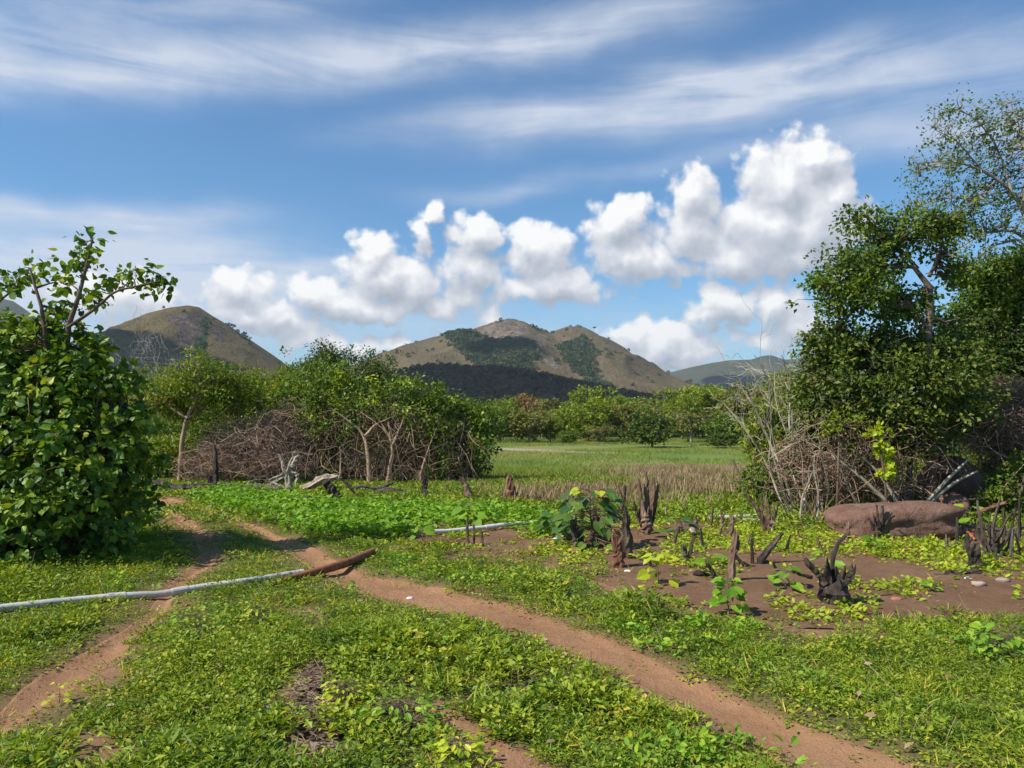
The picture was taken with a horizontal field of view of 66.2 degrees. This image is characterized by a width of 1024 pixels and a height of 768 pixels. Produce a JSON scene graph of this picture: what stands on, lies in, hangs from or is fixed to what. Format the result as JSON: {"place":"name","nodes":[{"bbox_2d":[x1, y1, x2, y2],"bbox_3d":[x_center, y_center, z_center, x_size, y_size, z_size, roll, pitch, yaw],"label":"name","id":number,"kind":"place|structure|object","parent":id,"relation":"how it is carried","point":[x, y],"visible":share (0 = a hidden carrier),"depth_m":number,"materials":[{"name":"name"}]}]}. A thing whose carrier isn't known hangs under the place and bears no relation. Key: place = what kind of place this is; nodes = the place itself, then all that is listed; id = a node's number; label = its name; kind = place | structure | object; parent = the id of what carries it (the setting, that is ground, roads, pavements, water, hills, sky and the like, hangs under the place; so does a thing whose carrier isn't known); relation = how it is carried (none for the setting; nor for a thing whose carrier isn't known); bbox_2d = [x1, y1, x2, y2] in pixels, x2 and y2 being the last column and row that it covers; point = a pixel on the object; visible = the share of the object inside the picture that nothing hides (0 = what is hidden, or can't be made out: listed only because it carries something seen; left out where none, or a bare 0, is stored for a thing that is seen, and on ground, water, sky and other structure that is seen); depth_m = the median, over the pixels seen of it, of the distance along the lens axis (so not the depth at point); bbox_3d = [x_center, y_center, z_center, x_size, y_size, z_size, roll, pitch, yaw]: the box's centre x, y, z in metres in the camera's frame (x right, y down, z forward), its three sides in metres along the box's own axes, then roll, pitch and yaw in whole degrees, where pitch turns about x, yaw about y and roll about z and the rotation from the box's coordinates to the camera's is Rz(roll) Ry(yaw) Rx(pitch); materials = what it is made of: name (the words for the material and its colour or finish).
{"place":"outdoors","nodes":[
{"label":"outdoors","id":0,"kind":"place"},
{"bbox_2d":[0,299,57,365],"bbox_3d":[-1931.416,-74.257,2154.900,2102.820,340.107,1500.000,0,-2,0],"label":"hill","id":1,"kind":"structure","parent":0,"point":[13,306],"depth_m":2190.06,"materials":[{"name":"green plant"}]},
{"bbox_2d":[14,305,291,396],"bbox_3d":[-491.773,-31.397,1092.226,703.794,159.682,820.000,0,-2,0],"label":"hill","id":2,"kind":"structure","parent":0,"point":[226,341],"depth_m":1003.57,"materials":[{"name":"green plant"}]},
{"bbox_2d":[128,305,294,395],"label":"hillside woodland","id":3,"kind":"object","parent":2,"relation":"on","point":[203,323],"visible":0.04,"depth_m":1047.18,"materials":[{"name":"green plant"}]},
{"bbox_2d":[379,365,642,404],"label":"dark hill","id":4,"kind":"structure","parent":0,"point":[542,394],"depth_m":676.70,"materials":[{"name":"green plant"}]},
{"bbox_2d":[363,362,669,404],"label":"scrub woodland","id":5,"kind":"object","parent":4,"relation":"on","point":[474,369],"visible":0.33,"depth_m":674.30,"materials":[{"name":"green plant"}]},
{"bbox_2d":[0,401,1023,767],"bbox_3d":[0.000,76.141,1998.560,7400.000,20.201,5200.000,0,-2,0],"label":"ground","id":6,"kind":"structure","parent":0,"point":[58,715],"depth_m":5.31,"materials":[{"name":"green plant"}]},
{"bbox_2d":[0,226,177,566],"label":"bush","id":7,"kind":"object","parent":6,"relation":"on","point":[64,451],"visible":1,"depth_m":8.75,"materials":[{"name":"green plant"}]},
{"bbox_2d":[0,503,219,735],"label":"footpath","id":8,"kind":"structure","parent":6,"relation":"on","point":[62,674],"depth_m":5.19,"materials":[{"name":"brown soil"}]},
{"bbox_2d":[0,569,303,611],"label":"water pipe","id":9,"kind":"object","parent":8,"relation":"on","point":[158,594],"visible":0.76,"depth_m":6.96,"materials":[{"name":"grey plastic"}]},
{"bbox_2d":[104,305,187,420],"bbox_3d":[-11.142,0.257,24.425,3.599,5.220,2.634,-1,-3,29],"label":"bare shrub","id":10,"kind":"object","parent":6,"relation":"on","point":[148,350],"visible":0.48,"depth_m":24.04,"materials":[{"name":"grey plant"}]},
{"bbox_2d":[131,402,189,444],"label":"shrub","id":11,"kind":"object","parent":6,"relation":"on","point":[166,429],"visible":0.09,"depth_m":22.66,"materials":[{"name":"green plant"}]},
{"bbox_2d":[131,428,206,478],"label":"shrub","id":12,"kind":"object","parent":6,"relation":"on","point":[167,446],"visible":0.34,"depth_m":20.19,"materials":[{"name":"green plant"}]},
{"bbox_2d":[148,609,230,643],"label":"weed","id":13,"kind":"object","parent":6,"relation":"on","point":[174,620],"visible":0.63,"depth_m":5.66,"materials":[{"name":"green plant"}]},
{"bbox_2d":[127,342,276,479],"bbox_3d":[-7.884,0.763,19.431,3.484,3.461,2.904,-1,-3,24],"label":"tree","id":14,"kind":"object","parent":6,"relation":"on","point":[169,400],"visible":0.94,"depth_m":19.11,"materials":[{"name":"green plant"}]},
{"bbox_2d":[162,383,274,472],"bbox_3d":[-8.524,1.330,22.930,3.155,2.978,3.064,1,-3,-21],"label":"shrub","id":15,"kind":"object","parent":6,"relation":"on","point":[198,433],"visible":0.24,"depth_m":22.24,"materials":[{"name":"green plant"}]},
{"bbox_2d":[159,395,328,483],"bbox_3d":[-6.514,1.357,19.312,4.042,2.180,2.853,0,-2,0],"label":"dry thicket","id":16,"kind":"object","parent":6,"relation":"on","point":[244,448],"visible":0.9,"depth_m":18.94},
{"bbox_2d":[234,605,281,624],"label":"weed","id":17,"kind":"object","parent":6,"relation":"on","point":[256,613],"visible":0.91,"depth_m":6.01,"materials":[{"name":"green plant"}]},
{"bbox_2d":[208,361,317,469],"bbox_3d":[-7.024,1.006,22.451,3.139,3.421,2.900,0,-2,0],"label":"shrub","id":18,"kind":"object","parent":6,"relation":"on","point":[259,407],"visible":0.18,"depth_m":22.01,"materials":[{"name":"green plant"}]},
{"bbox_2d":[268,451,300,491],"bbox_3d":[-4.459,1.785,15.371,0.662,0.962,0.181,0,-2,0],"label":"tree stump","id":19,"kind":"object","parent":6,"relation":"on","point":[287,472],"visible":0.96,"depth_m":15.34,"materials":[{"name":"grey wood"}]},
{"bbox_2d":[265,345,336,472],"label":"shrub","id":20,"kind":"object","parent":6,"relation":"on","point":[287,368],"visible":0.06,"depth_m":24.13,"materials":[{"name":"green plant"}]},
{"bbox_2d":[272,654,350,766],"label":"leaf litter","id":21,"kind":"object","parent":6,"relation":"on","point":[314,674],"visible":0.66,"depth_m":4.25,"materials":[{"name":"brown plant"}]},
{"bbox_2d":[300,473,338,489],"bbox_3d":[-4.035,2.079,16.502,0.866,0.407,0.214,0,-2,0],"label":"log","id":22,"kind":"object","parent":6,"relation":"on","point":[316,482],"visible":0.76,"depth_m":16.46,"materials":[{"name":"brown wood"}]},
{"bbox_2d":[287,427,359,475],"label":"shrub","id":23,"kind":"object","parent":6,"relation":"on","point":[312,469],"visible":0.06,"depth_m":23.08,"materials":[{"name":"brown plant"}]},
{"bbox_2d":[315,674,381,714],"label":"weed","id":24,"kind":"object","parent":6,"relation":"on","point":[336,689],"visible":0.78,"depth_m":4.31,"materials":[{"name":"green plant"}]},
{"bbox_2d":[284,335,413,465],"bbox_3d":[-6.758,0.788,32.063,5.254,5.633,3.292,0,-2,8],"label":"tree","id":25,"kind":"object","parent":6,"relation":"on","point":[376,368],"visible":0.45,"depth_m":31.73,"materials":[{"name":"green plant"}]},
{"bbox_2d":[263,353,508,482],"bbox_3d":[-3.241,0.908,19.771,6.369,3.465,4.675,0,-2,0],"label":"vine covered tree","id":26,"kind":"object","parent":6,"relation":"on","point":[410,414],"visible":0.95,"depth_m":19.46,"materials":[{"name":"green plant"}]},
{"bbox_2d":[186,481,600,538],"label":"leafy undergrowth","id":27,"kind":"object","parent":6,"relation":"on","point":[416,510],"visible":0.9,"depth_m":12.09,"materials":[{"name":"green plant"}]},
{"bbox_2d":[338,692,451,746],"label":"weed","id":28,"kind":"object","parent":6,"relation":"on","point":[397,707],"visible":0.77,"depth_m":4.02,"materials":[{"name":"green plant"}]},
{"bbox_2d":[427,704,551,767],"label":"bare earth","id":29,"kind":"structure","parent":6,"relation":"on","point":[513,758],"depth_m":3.71,"materials":[{"name":"brown soil"}]},
{"bbox_2d":[415,730,501,767],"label":"weed","id":30,"kind":"object","parent":29,"relation":"on","point":[442,745],"visible":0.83,"depth_m":3.54,"materials":[{"name":"green plant"}]},
{"bbox_2d":[480,399,526,441],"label":"tree","id":31,"kind":"object","parent":6,"relation":"on","point":[506,413],"visible":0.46,"depth_m":106.54,"materials":[{"name":"green plant"}]},
{"bbox_2d":[2,518,1017,767],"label":"pebbles","id":32,"kind":"object","parent":6,"relation":"on","point":[506,614],"visible":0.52,"depth_m":4.69,"materials":[{"name":"stone"}]},
{"bbox_2d":[0,543,1023,767],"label":"weeds","id":33,"kind":"object","parent":6,"relation":"on","point":[704,731],"visible":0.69,"depth_m":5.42,"materials":[{"name":"green plant"}]},
{"bbox_2d":[509,393,540,433],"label":"tree","id":34,"kind":"object","parent":6,"relation":"on","point":[529,402],"visible":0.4,"depth_m":134.76,"materials":[{"name":"brown plant"}]},
{"bbox_2d":[501,407,554,442],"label":"tree","id":35,"kind":"object","parent":6,"relation":"on","point":[531,425],"visible":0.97,"depth_m":104.91,"materials":[{"name":"green plant"}]},
{"bbox_2d":[536,413,563,442],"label":"tree","id":36,"kind":"object","parent":6,"relation":"on","point":[552,429],"visible":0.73,"depth_m":106.35,"materials":[{"name":"green plant"}]},
{"bbox_2d":[537,397,564,413],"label":"tree","id":37,"kind":"object","parent":6,"relation":"on","point":[554,403],"visible":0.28,"depth_m":154.10,"materials":[{"name":"green plant"}]},
{"bbox_2d":[101,437,1019,510],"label":"meadow grass","id":38,"kind":"structure","parent":6,"relation":"on","point":[540,470],"depth_m":52.00,"materials":[{"name":"green plant"}]},
{"bbox_2d":[100,446,1023,525],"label":"grass","id":39,"kind":"structure","parent":6,"relation":"on","point":[701,512],"depth_m":13.97,"materials":[{"name":"green plant"}]},
{"bbox_2d":[556,428,583,442],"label":"tree","id":40,"kind":"object","parent":6,"relation":"on","point":[564,436],"visible":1,"depth_m":102.03,"materials":[{"name":"green plant"}]},
{"bbox_2d":[555,396,615,441],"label":"tree","id":41,"kind":"object","parent":6,"relation":"on","point":[597,415],"visible":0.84,"depth_m":110.02,"materials":[{"name":"green plant"}]},
{"bbox_2d":[567,384,618,407],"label":"tree","id":42,"kind":"object","parent":6,"relation":"on","point":[585,396],"visible":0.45,"depth_m":199.38,"materials":[{"name":"green plant"}]},
{"bbox_2d":[582,424,617,442],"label":"tree","id":43,"kind":"object","parent":6,"relation":"on","point":[601,433],"visible":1,"depth_m":103.27,"materials":[{"name":"green plant"}]},
{"bbox_2d":[602,394,641,410],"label":"tree","id":44,"kind":"object","parent":6,"relation":"on","point":[618,402],"visible":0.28,"depth_m":149.91,"materials":[{"name":"green plant"}]},
{"bbox_2d":[608,403,645,441],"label":"tree","id":45,"kind":"object","parent":6,"relation":"on","point":[623,417],"visible":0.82,"depth_m":110.53,"materials":[{"name":"green plant"}]},
{"bbox_2d":[618,412,686,446],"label":"tree","id":46,"kind":"object","parent":6,"relation":"on","point":[636,428],"visible":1,"depth_m":90.83,"materials":[{"name":"green plant"}]},
{"bbox_2d":[649,383,699,432],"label":"tree","id":47,"kind":"object","parent":6,"relation":"on","point":[670,392],"visible":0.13,"depth_m":152.07,"materials":[{"name":"green plant"}]},
{"bbox_2d":[661,393,700,437],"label":"tree","id":48,"kind":"object","parent":6,"relation":"on","point":[689,405],"visible":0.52,"depth_m":123.77,"materials":[{"name":"green plant"}]},
{"bbox_2d":[665,408,712,441],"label":"tree","id":49,"kind":"object","parent":6,"relation":"on","point":[692,419],"visible":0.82,"depth_m":109.72,"materials":[{"name":"green plant"}]},
{"bbox_2d":[671,385,729,437],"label":"tree","id":50,"kind":"object","parent":6,"relation":"on","point":[702,397],"visible":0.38,"depth_m":128.35,"materials":[{"name":"green plant"}]},
{"bbox_2d":[691,410,752,437],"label":"tree","id":51,"kind":"object","parent":6,"relation":"on","point":[724,426],"visible":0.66,"depth_m":102.84,"materials":[{"name":"green plant"}]},
{"bbox_2d":[699,431,745,447],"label":"tree","id":52,"kind":"object","parent":6,"relation":"on","point":[725,440],"visible":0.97,"depth_m":89.07,"materials":[{"name":"green plant"}]},
{"bbox_2d":[711,379,772,432],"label":"tree","id":53,"kind":"object","parent":6,"relation":"on","point":[732,390],"visible":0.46,"depth_m":116.97,"materials":[{"name":"green plant"}]},
{"bbox_2d":[710,293,834,512],"bbox_3d":[4.409,0.399,13.226,2.682,3.577,3.108,0,-2,0],"label":"bare shrub","id":54,"kind":"object","parent":6,"relation":"on","point":[769,442],"visible":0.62,"depth_m":12.67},
{"bbox_2d":[735,366,812,489],"bbox_3d":[5.272,0.976,15.470,1.911,2.668,1.834,0,-2,0],"label":"shrub","id":55,"kind":"object","parent":6,"relation":"on","point":[758,430],"visible":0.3,"depth_m":15.43,"materials":[{"name":"brown plant"}]},
{"bbox_2d":[730,444,882,505],"bbox_3d":[5.413,1.568,14.156,3.173,1.320,1.772,0,-2,0],"label":"shrub","id":56,"kind":"object","parent":6,"relation":"on","point":[771,495],"visible":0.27,"depth_m":13.76,"materials":[{"name":"green plant"}]},
{"bbox_2d":[780,415,866,516],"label":"bare shrub","id":57,"kind":"object","parent":6,"relation":"on","point":[854,498],"visible":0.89,"depth_m":11.90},
{"bbox_2d":[814,407,879,504],"bbox_3d":[5.050,1.248,11.759,0.976,1.794,0.521,0,-2,0],"label":"tree","id":58,"kind":"object","parent":6,"relation":"on","point":[839,424],"visible":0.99,"depth_m":11.76,"materials":[{"name":"green plant"}]},
{"bbox_2d":[718,390,1023,525],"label":"dry thicket","id":59,"kind":"object","parent":6,"relation":"on","point":[900,468],"visible":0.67,"depth_m":12.20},
{"bbox_2d":[836,456,897,501],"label":"dead branch","id":60,"kind":"object","parent":59,"relation":"in","point":[869,486],"visible":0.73,"depth_m":11.84,"materials":[{"name":"grey wood"}]},
{"bbox_2d":[925,458,977,501],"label":"dead branch","id":61,"kind":"object","parent":59,"relation":"in","point":[934,497],"visible":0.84,"depth_m":11.93,"materials":[{"name":"grey wood"}]},
{"bbox_2d":[861,420,906,501],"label":"climbing plant","id":62,"kind":"object","parent":6,"relation":"on","point":[888,472],"visible":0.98,"depth_m":11.54,"materials":[{"name":"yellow plant"}]},
{"bbox_2d":[784,193,989,496],"bbox_3d":[6.050,-0.455,12.448,3.466,5.141,1.594,1,-2,-15],"label":"tree","id":63,"kind":"object","parent":6,"relation":"on","point":[858,287],"visible":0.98,"depth_m":12.33,"materials":[{"name":"green plant"}]},
{"bbox_2d":[822,500,965,538],"bbox_3d":[5.143,1.867,10.593,1.767,0.585,0.844,0,-2,0],"label":"boulder","id":64,"kind":"object","parent":6,"relation":"on","point":[938,519],"visible":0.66,"depth_m":10.23,"materials":[{"name":"red stone"}]},
{"bbox_2d":[773,299,1016,503],"bbox_3d":[6.329,0.387,12.505,3.930,3.476,2.703,0,-2,-10],"label":"vine covered bush","id":65,"kind":"object","parent":6,"relation":"on","point":[894,368],"visible":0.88,"depth_m":12.28,"materials":[{"name":"green plant"}]},
{"bbox_2d":[935,492,970,517],"bbox_3d":[6.782,1.967,12.151,0.529,0.576,0.642,0,-2,0],"label":"bank stone","id":66,"kind":"object","parent":6,"relation":"on","point":[952,498],"visible":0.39,"depth_m":11.98,"materials":[{"name":"stone"}]},
{"bbox_2d":[918,456,988,505],"bbox_3d":[7.415,1.778,13.212,1.038,1.149,0.973,0,-2,0],"label":"bank stone","id":67,"kind":"object","parent":6,"relation":"on","point":[966,486],"visible":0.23,"depth_m":12.79,"materials":[{"name":"stone"}]},
{"bbox_2d":[885,82,1023,268],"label":"tree","id":68,"kind":"object","parent":6,"relation":"on","point":[1007,186],"visible":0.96,"depth_m":14.16,"materials":[{"name":"green plant"}]},
{"bbox_2d":[921,359,1023,488],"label":"dry thicket","id":69,"kind":"object","parent":6,"relation":"on","point":[1011,438],"visible":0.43,"depth_m":13.08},
{"bbox_2d":[935,238,1023,353],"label":"tree","id":70,"kind":"object","parent":6,"relation":"on","point":[999,281],"visible":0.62,"depth_m":15.25,"materials":[{"name":"green plant"}]},
{"bbox_2d":[936,292,1023,452],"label":"tree","id":71,"kind":"object","parent":6,"relation":"on","point":[1003,337],"visible":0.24,"depth_m":14.66,"materials":[{"name":"green plant"}]},
{"bbox_2d":[953,619,1023,668],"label":"weed","id":72,"kind":"object","parent":6,"relation":"on","point":[994,636],"visible":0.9,"depth_m":5.26,"materials":[{"name":"green plant"}]},
{"bbox_2d":[966,448,1023,522],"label":"shrub","id":73,"kind":"object","parent":6,"relation":"on","point":[1009,495],"visible":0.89,"depth_m":11.91,"materials":[{"name":"green plant"}]},
{"bbox_2d":[0,0,1023,371],"label":"sky","id":74,"kind":"structure","parent":0,"point":[386,175],"materials":[{"name":"blue"}]},
{"bbox_2d":[330,318,702,395],"bbox_3d":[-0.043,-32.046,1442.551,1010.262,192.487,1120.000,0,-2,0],"label":"mountain","id":75,"kind":"structure","parent":0,"point":[618,369],"depth_m":1268.22,"materials":[{"name":"brown soil"}]},
{"bbox_2d":[349,317,700,393],"bbox_3d":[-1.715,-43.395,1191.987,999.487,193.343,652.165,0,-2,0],"label":"hillside woodland","id":76,"kind":"object","parent":75,"relation":"on","point":[577,351],"visible":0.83,"depth_m":1241.16,"materials":[{"name":"green plant"}]},
{"bbox_2d":[154,497,923,767],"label":"path","id":77,"kind":"structure","parent":0,"point":[757,722],"depth_m":5.03,"materials":[{"name":"brown soil"}]},
{"bbox_2d":[257,547,377,590],"bbox_3d":[-1.909,1.899,8.111,0.188,0.107,2.041,-1,-3,22],"label":"rusty pipe","id":78,"kind":"object","parent":77,"relation":"on","point":[346,562],"visible":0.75,"depth_m":8.10,"materials":[{"name":"metal"}]},
{"bbox_2d":[470,463,764,507],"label":"dry grass","id":79,"kind":"structure","parent":0,"point":[698,475],"depth_m":17.13,"materials":[{"name":"beige plant"}]},
{"bbox_2d":[344,498,1023,628],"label":"field soil","id":80,"kind":"structure","parent":0,"point":[757,586],"depth_m":7.62,"materials":[{"name":"brown soil"}]},
{"bbox_2d":[450,498,487,527],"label":"leafy plant","id":81,"kind":"object","parent":80,"relation":"on","point":[460,513],"visible":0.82,"depth_m":11.27,"materials":[{"name":"green plant"}]},
{"bbox_2d":[433,520,535,533],"bbox_3d":[-0.299,1.972,10.859,1.815,0.087,0.068,1,-3,-30],"label":"water pipe","id":82,"kind":"object","parent":80,"relation":"on","point":[484,527],"visible":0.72,"depth_m":10.78,"materials":[{"name":"white plastic"}]},
{"bbox_2d":[0,552,1022,767],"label":"dead leaves","id":83,"kind":"object","parent":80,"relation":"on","point":[868,714],"depth_m":4.69,"materials":[{"name":"brown plant"}]},
{"bbox_2d":[534,511,570,536],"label":"leafy plant","id":84,"kind":"object","parent":80,"relation":"on","point":[542,521],"visible":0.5,"depth_m":10.22,"materials":[{"name":"green plant"}]},
{"bbox_2d":[569,514,584,548],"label":"stump","id":85,"kind":"object","parent":80,"relation":"on","point":[574,530],"visible":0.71,"depth_m":9.37,"materials":[{"name":"brown wood"}]},
{"bbox_2d":[549,486,640,549],"bbox_3d":[1.018,1.671,9.663,1.134,0.806,1.161,0,-2,0],"label":"sapling","id":86,"kind":"object","parent":80,"relation":"on","point":[611,516],"visible":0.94,"depth_m":9.54,"materials":[{"name":"green plant"}]},
{"bbox_2d":[611,529,625,567],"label":"stump","id":87,"kind":"object","parent":80,"relation":"on","point":[619,555],"visible":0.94,"depth_m":8.13,"materials":[{"name":"brown wood"}]},
{"bbox_2d":[622,504,632,558],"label":"stump","id":88,"kind":"object","parent":80,"relation":"on","point":[627,543],"visible":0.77,"depth_m":8.66,"materials":[{"name":"brown wood"}]},
{"bbox_2d":[632,470,659,534],"bbox_3d":[1.811,1.657,10.591,0.217,0.980,0.362,-2,-3,45],"label":"stump","id":89,"kind":"object","parent":80,"relation":"on","point":[645,515],"visible":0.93,"depth_m":10.56,"materials":[{"name":"brown wood"}]},
{"bbox_2d":[636,552,678,587],"bbox_3d":[1.371,1.759,7.358,0.410,0.359,0.386,-1,-3,31],"label":"sapling","id":90,"kind":"object","parent":80,"relation":"on","point":[657,560],"visible":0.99,"depth_m":7.34,"materials":[{"name":"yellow plant"}]},
{"bbox_2d":[650,517,699,533],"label":"leafy plant","id":91,"kind":"object","parent":80,"relation":"on","point":[685,520],"visible":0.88,"depth_m":10.21,"materials":[{"name":"green plant"}]},
{"bbox_2d":[400,506,1023,625],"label":"crop seedlings","id":92,"kind":"object","parent":80,"relation":"on","point":[925,544],"visible":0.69,"depth_m":8.98,"materials":[{"name":"green plant"}]},
{"bbox_2d":[707,576,749,613],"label":"squash plant","id":93,"kind":"object","parent":80,"relation":"on","point":[739,593],"visible":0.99,"depth_m":6.25,"materials":[{"name":"green plant"}]},
{"bbox_2d":[727,530,739,580],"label":"stump","id":94,"kind":"object","parent":80,"relation":"on","point":[733,552],"visible":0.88,"depth_m":7.51,"materials":[{"name":"brown wood"}]},
{"bbox_2d":[746,492,778,533],"bbox_3d":[3.372,1.794,10.538,0.481,0.674,0.208,0,-2,0],"label":"stump","id":95,"kind":"object","parent":80,"relation":"on","point":[767,522],"visible":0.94,"depth_m":10.52,"materials":[{"name":"brown wood"}]},
{"bbox_2d":[757,532,783,563],"bbox_3d":[2.763,1.809,8.417,0.321,0.441,0.088,0,-2,0],"label":"stump","id":96,"kind":"object","parent":80,"relation":"on","point":[763,555],"visible":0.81,"depth_m":8.40,"materials":[{"name":"brown wood"}]},
{"bbox_2d":[767,565,804,590],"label":"leafy plant","id":97,"kind":"object","parent":80,"relation":"on","point":[795,585],"visible":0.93,"depth_m":7.17,"materials":[{"name":"green plant"}]},
{"bbox_2d":[791,533,855,604],"bbox_3d":[2.640,1.651,6.655,0.522,0.764,0.341,-1,-3,20],"label":"stump","id":98,"kind":"object","parent":80,"relation":"on","point":[833,582],"visible":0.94,"depth_m":6.58,"materials":[{"name":"grey wood"}]},
{"bbox_2d":[868,504,892,537],"bbox_3d":[4.776,1.839,10.184,0.305,0.564,0.134,1,-3,-20],"label":"stump","id":99,"kind":"object","parent":80,"relation":"on","point":[879,526],"visible":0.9,"depth_m":10.17,"materials":[{"name":"brown wood"}]},
{"bbox_2d":[965,526,982,568],"bbox_3d":[4.785,1.744,8.123,0.170,0.569,0.137,-1,-3,19],"label":"stump","id":100,"kind":"object","parent":80,"relation":"on","point":[973,547],"visible":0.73,"depth_m":8.09,"materials":[{"name":"brown wood"}]},
{"bbox_2d":[976,498,1016,556],"bbox_3d":[5.512,1.692,8.993,0.519,0.777,0.197,1,-3,-20],"label":"stump","id":101,"kind":"object","parent":80,"relation":"on","point":[994,539],"visible":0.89,"depth_m":8.97,"materials":[{"name":"grey wood"}]},
{"bbox_2d":[669,352,917,400],"bbox_3d":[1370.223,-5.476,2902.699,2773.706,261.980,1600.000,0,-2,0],"label":"hill","id":102,"kind":"structure","parent":0,"point":[714,373],"depth_m":2838.10,"materials":[{"name":"green plant"}]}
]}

